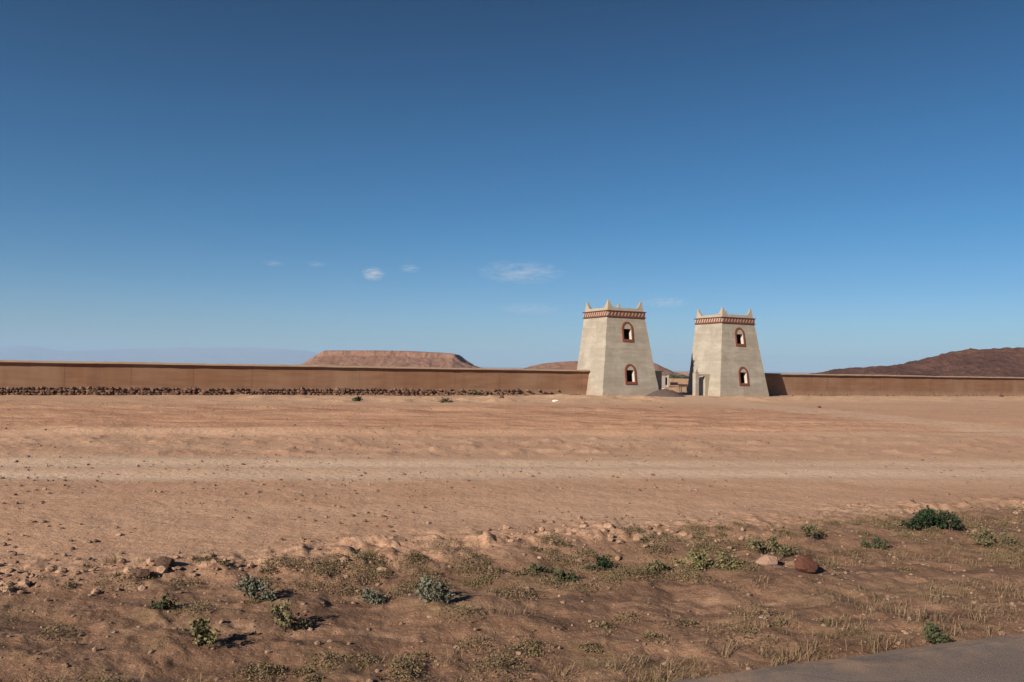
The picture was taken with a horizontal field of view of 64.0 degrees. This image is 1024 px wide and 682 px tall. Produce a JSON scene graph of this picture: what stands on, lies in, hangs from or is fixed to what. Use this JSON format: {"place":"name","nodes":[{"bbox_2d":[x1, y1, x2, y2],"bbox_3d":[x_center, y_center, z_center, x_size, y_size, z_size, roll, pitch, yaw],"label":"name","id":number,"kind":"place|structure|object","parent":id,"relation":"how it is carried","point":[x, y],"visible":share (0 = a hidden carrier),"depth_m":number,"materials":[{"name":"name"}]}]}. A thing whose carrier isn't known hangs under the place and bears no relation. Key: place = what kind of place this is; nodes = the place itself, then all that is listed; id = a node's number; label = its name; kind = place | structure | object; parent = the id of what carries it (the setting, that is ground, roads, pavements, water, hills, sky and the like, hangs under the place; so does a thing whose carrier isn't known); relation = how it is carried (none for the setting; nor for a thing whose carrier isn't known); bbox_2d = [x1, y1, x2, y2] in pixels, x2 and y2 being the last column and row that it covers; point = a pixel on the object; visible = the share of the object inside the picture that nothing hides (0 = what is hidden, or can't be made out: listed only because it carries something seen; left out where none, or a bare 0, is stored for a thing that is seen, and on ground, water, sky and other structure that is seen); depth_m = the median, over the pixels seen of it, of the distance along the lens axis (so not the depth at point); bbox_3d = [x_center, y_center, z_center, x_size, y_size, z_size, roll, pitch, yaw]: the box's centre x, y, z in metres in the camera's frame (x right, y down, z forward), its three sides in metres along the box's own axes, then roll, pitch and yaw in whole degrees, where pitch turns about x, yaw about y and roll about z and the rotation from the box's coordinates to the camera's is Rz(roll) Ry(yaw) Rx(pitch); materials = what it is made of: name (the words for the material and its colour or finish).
{"place":"outdoors","nodes":[
{"label":"outdoors","id":0,"kind":"place"},
{"bbox_2d":[301,350,479,367],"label":"hill","id":1,"kind":"structure","parent":0,"point":[380,358],"depth_m":918.99,"materials":[{"name":"soil"}]},
{"bbox_2d":[0,346,809,373],"bbox_3d":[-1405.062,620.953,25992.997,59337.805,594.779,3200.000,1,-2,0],"label":"mountains","id":2,"kind":"structure","parent":0,"point":[223,355],"depth_m":25258.61,"materials":[{"name":"grey stone"}]},
{"bbox_2d":[0,360,1023,681],"bbox_3d":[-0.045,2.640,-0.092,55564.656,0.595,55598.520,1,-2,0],"label":"ground","id":3,"kind":"structure","parent":0,"point":[102,436],"depth_m":14.65,"materials":[{"name":"soil"}]},
{"bbox_2d":[131,568,150,577],"bbox_3d":[-4.702,2.929,10.387,0.252,0.102,0.158,1,-2,0],"label":"soil clod","id":4,"kind":"object","parent":3,"relation":"on","point":[142,572],"visible":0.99,"depth_m":10.33,"materials":[{"name":"brown soil"}]},
{"bbox_2d":[146,592,179,610],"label":"shrub","id":5,"kind":"object","parent":3,"relation":"on","point":[167,603],"visible":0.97,"depth_m":9.16,"materials":[{"name":"green plant"}]},
{"bbox_2d":[155,556,174,567],"bbox_3d":[-4.581,2.904,10.793,0.261,0.136,0.262,1,-2,0],"label":"rock","id":6,"kind":"object","parent":3,"relation":"on","point":[168,562],"visible":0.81,"depth_m":10.71,"materials":[{"name":"brown stone"}]},
{"bbox_2d":[182,615,223,647],"bbox_3d":[-3.022,2.885,8.106,0.381,0.332,0.346,1,-2,8],"label":"shrub","id":7,"kind":"object","parent":3,"relation":"on","point":[200,632],"visible":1,"depth_m":8.09,"materials":[{"name":"green plant"}]},
{"bbox_2d":[232,576,276,601],"bbox_3d":[-2.990,2.943,9.741,0.609,0.330,0.376,0,-2,18],"label":"shrub","id":8,"kind":"object","parent":3,"relation":"on","point":[247,585],"visible":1,"depth_m":9.68,"materials":[{"name":"green plant"}]},
{"bbox_2d":[270,599,311,632],"bbox_3d":[-2.413,2.941,8.811,0.462,0.377,0.388,-1,-3,42],"label":"shrub","id":9,"kind":"object","parent":3,"relation":"on","point":[282,622],"visible":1,"depth_m":8.76,"materials":[{"name":"green plant"}]},
{"bbox_2d":[0,360,589,395],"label":"perimeter wall","id":10,"kind":"structure","parent":3,"relation":"on","point":[23,377],"depth_m":71.65,"materials":[{"name":"stone"}]},
{"bbox_2d":[351,396,362,400],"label":"shrub","id":11,"kind":"object","parent":3,"relation":"on","point":[357,398],"visible":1,"depth_m":63.23,"materials":[{"name":"green plant"}]},
{"bbox_2d":[357,587,385,604],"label":"shrub","id":12,"kind":"object","parent":3,"relation":"on","point":[369,596],"visible":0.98,"depth_m":9.85,"materials":[{"name":"green plant"}]},
{"bbox_2d":[414,574,454,603],"bbox_3d":[-0.932,2.924,9.605,0.516,0.335,0.364,0,-2,31],"label":"shrub","id":13,"kind":"object","parent":3,"relation":"on","point":[426,584],"visible":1,"depth_m":9.61,"materials":[{"name":"green plant"}]},
{"bbox_2d":[438,395,452,402],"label":"shrub","id":14,"kind":"object","parent":3,"relation":"on","point":[446,399],"visible":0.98,"depth_m":62.30,"materials":[{"name":"green plant"}]},
{"bbox_2d":[469,389,481,394],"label":"shrub","id":15,"kind":"object","parent":3,"relation":"on","point":[475,393],"visible":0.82,"depth_m":80.06,"materials":[{"name":"green plant"}]},
{"bbox_2d":[0,505,1023,681],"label":"scrub","id":16,"kind":"object","parent":3,"relation":"on","point":[372,556],"visible":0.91,"depth_m":10.86,"materials":[{"name":"green plant"}]},
{"bbox_2d":[0,499,1023,681],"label":"pebbles","id":17,"kind":"object","parent":3,"relation":"on","point":[318,642],"visible":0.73,"depth_m":9.66,"materials":[{"name":"brown stone"}]},
{"bbox_2d":[0,394,1023,596],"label":"gravel","id":18,"kind":"structure","parent":3,"relation":"on","point":[141,587],"depth_m":16.84,"materials":[{"name":"brown gravel"}]},
{"bbox_2d":[5,504,1023,681],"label":"dry grass","id":19,"kind":"structure","parent":3,"relation":"on","point":[655,678],"depth_m":9.13,"materials":[{"name":"brown plant"}]},
{"bbox_2d":[522,563,548,572],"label":"shrub","id":20,"kind":"object","parent":3,"relation":"on","point":[539,568],"visible":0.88,"depth_m":11.38,"materials":[{"name":"green plant"}]},
{"bbox_2d":[547,565,579,581],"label":"shrub","id":21,"kind":"object","parent":3,"relation":"on","point":[562,575],"visible":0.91,"depth_m":11.02,"materials":[{"name":"green plant"}]},
{"bbox_2d":[584,554,615,570],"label":"shrub","id":22,"kind":"object","parent":3,"relation":"on","point":[605,563],"visible":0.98,"depth_m":11.46,"materials":[{"name":"green plant"}]},
{"bbox_2d":[577,300,658,395],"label":"gate tower","id":23,"kind":"structure","parent":3,"relation":"on","point":[615,356],"depth_m":85.76,"materials":[{"name":"concrete"}]},
{"bbox_2d":[622,322,633,341],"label":"window frame","id":24,"kind":"structure","parent":23,"relation":"in","point":[626,325],"depth_m":86.02,"materials":[{"name":"paint"}]},
{"bbox_2d":[625,364,636,383],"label":"window frame","id":25,"kind":"structure","parent":23,"relation":"in","point":[629,366],"depth_m":85.33,"materials":[{"name":"paint"}]},
{"bbox_2d":[299,394,1014,395],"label":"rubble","id":26,"kind":"object","parent":3,"relation":"on","point":[579,394],"visible":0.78,"depth_m":82.53,"materials":[{"name":"stone"}]},
{"bbox_2d":[643,556,670,574],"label":"shrub","id":27,"kind":"object","parent":3,"relation":"on","point":[659,565],"visible":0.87,"depth_m":11.40,"materials":[{"name":"green plant"}]},
{"bbox_2d":[655,371,662,389],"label":"gate stub","id":28,"kind":"object","parent":3,"relation":"on","point":[659,377],"visible":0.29,"depth_m":89.14,"materials":[{"name":"grey concrete"}]},
{"bbox_2d":[646,389,685,396],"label":"gravel heap","id":29,"kind":"object","parent":3,"relation":"on","point":[665,393],"visible":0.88,"depth_m":85.51,"materials":[{"name":"grey gravel"}]},
{"bbox_2d":[662,374,669,386],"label":"hut","id":30,"kind":"object","parent":3,"relation":"on","point":[665,380],"visible":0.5,"depth_m":140.21,"materials":[{"name":"paint"}]},
{"bbox_2d":[662,387,686,390],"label":"mud wall","id":31,"kind":"structure","parent":3,"relation":"on","point":[676,388],"depth_m":109.83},
{"bbox_2d":[666,373,688,378],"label":"shrubbery","id":32,"kind":"object","parent":3,"relation":"on","point":[673,375],"visible":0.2,"depth_m":310.77,"materials":[{"name":"green plant"}]},
{"bbox_2d":[669,378,688,385],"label":"mud bank","id":33,"kind":"structure","parent":3,"relation":"on","point":[676,381],"depth_m":155.25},
{"bbox_2d":[672,545,743,570],"bbox_3d":[2.811,3.114,11.742,0.998,0.379,0.661,1,-2,0],"label":"shrub","id":34,"kind":"object","parent":3,"relation":"on","point":[698,560],"visible":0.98,"depth_m":11.67,"materials":[{"name":"green plant"}]},
{"bbox_2d":[687,307,768,396],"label":"gate tower","id":35,"kind":"structure","parent":3,"relation":"on","point":[725,351],"depth_m":92.62,"materials":[{"name":"concrete"}]},
{"bbox_2d":[693,370,709,395],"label":"doorway","id":36,"kind":"structure","parent":35,"relation":"attached to","point":[700,385],"depth_m":91.90,"materials":[{"name":"grey paint"}]},
{"bbox_2d":[699,377,702,395],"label":"door","id":37,"kind":"structure","parent":36,"relation":"in","point":[700,378],"depth_m":92.37,"materials":[{"name":"grey paint"}]},
{"bbox_2d":[735,327,745,345],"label":"window frame","id":38,"kind":"structure","parent":35,"relation":"in","point":[738,330],"depth_m":92.85,"materials":[{"name":"paint"}]},
{"bbox_2d":[738,367,748,385],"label":"window frame","id":39,"kind":"structure","parent":35,"relation":"in","point":[742,369],"depth_m":92.10,"materials":[{"name":"paint"}]},
{"bbox_2d":[756,555,777,565],"bbox_3d":[3.733,3.189,11.923,0.274,0.155,0.267,2,-2,-36],"label":"rock","id":40,"kind":"object","parent":3,"relation":"on","point":[764,560],"visible":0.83,"depth_m":11.88,"materials":[{"name":"beige stone"}]},
{"bbox_2d":[746,531,801,556],"bbox_3d":[4.077,3.135,12.720,0.804,0.394,0.684,0,-2,27],"label":"shrub","id":41,"kind":"object","parent":3,"relation":"on","point":[757,545],"visible":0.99,"depth_m":12.66,"materials":[{"name":"green plant"}]},
{"bbox_2d":[794,555,818,573],"bbox_3d":[4.081,3.096,11.383,0.351,0.230,0.302,1,-2,0],"label":"rock","id":42,"kind":"object","parent":3,"relation":"on","point":[805,564],"visible":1,"depth_m":11.30,"materials":[{"name":"red stone"}]},
{"bbox_2d":[797,522,820,537],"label":"shrub","id":43,"kind":"object","parent":3,"relation":"on","point":[810,530],"visible":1,"depth_m":13.75,"materials":[{"name":"green plant"}]},
{"bbox_2d":[859,535,889,549],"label":"shrub","id":44,"kind":"object","parent":3,"relation":"on","point":[877,544],"visible":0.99,"depth_m":13.34,"materials":[{"name":"green plant"}]},
{"bbox_2d":[740,373,1023,395],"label":"perimeter wall","id":45,"kind":"structure","parent":3,"relation":"on","point":[827,384],"depth_m":106.59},
{"bbox_2d":[898,505,936,529],"bbox_3d":[7.332,3.188,14.668,0.765,0.459,0.486,2,-2,-28],"label":"shrub","id":46,"kind":"object","parent":3,"relation":"on","point":[925,518],"visible":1,"depth_m":14.62,"materials":[{"name":"green plant"}]},
{"bbox_2d":[922,620,951,643],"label":"shrub","id":47,"kind":"object","parent":3,"relation":"on","point":[931,631],"visible":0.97,"depth_m":8.41,"materials":[{"name":"green plant"}]},
{"bbox_2d":[931,510,966,530],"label":"shrub","id":48,"kind":"object","parent":3,"relation":"on","point":[940,522],"visible":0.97,"depth_m":14.67,"materials":[{"name":"green plant"}]},
{"bbox_2d":[966,523,1021,546],"bbox_3d":[7.994,3.257,13.614,0.848,0.375,0.625,0,-2,24],"label":"shrub","id":49,"kind":"object","parent":3,"relation":"on","point":[987,539],"visible":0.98,"depth_m":13.68,"materials":[{"name":"green plant"}]},
{"bbox_2d":[0,0,1023,372],"label":"sky","id":50,"kind":"structure","parent":0,"point":[463,178],"materials":[{"name":"blue"}]},
{"bbox_2d":[523,361,679,373],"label":"hill","id":51,"kind":"structure","parent":0,"point":[568,365],"depth_m":756.34,"materials":[{"name":"soil"}]},
{"bbox_2d":[668,633,1023,681],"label":"road","id":52,"kind":"structure","parent":0,"point":[997,659],"depth_m":7.54,"materials":[{"name":"grey asphalt"}]},
{"bbox_2d":[809,347,1023,377],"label":"hill","id":53,"kind":"structure","parent":0,"point":[1002,362],"depth_m":499.28,"materials":[{"name":"soil"}]}
]}

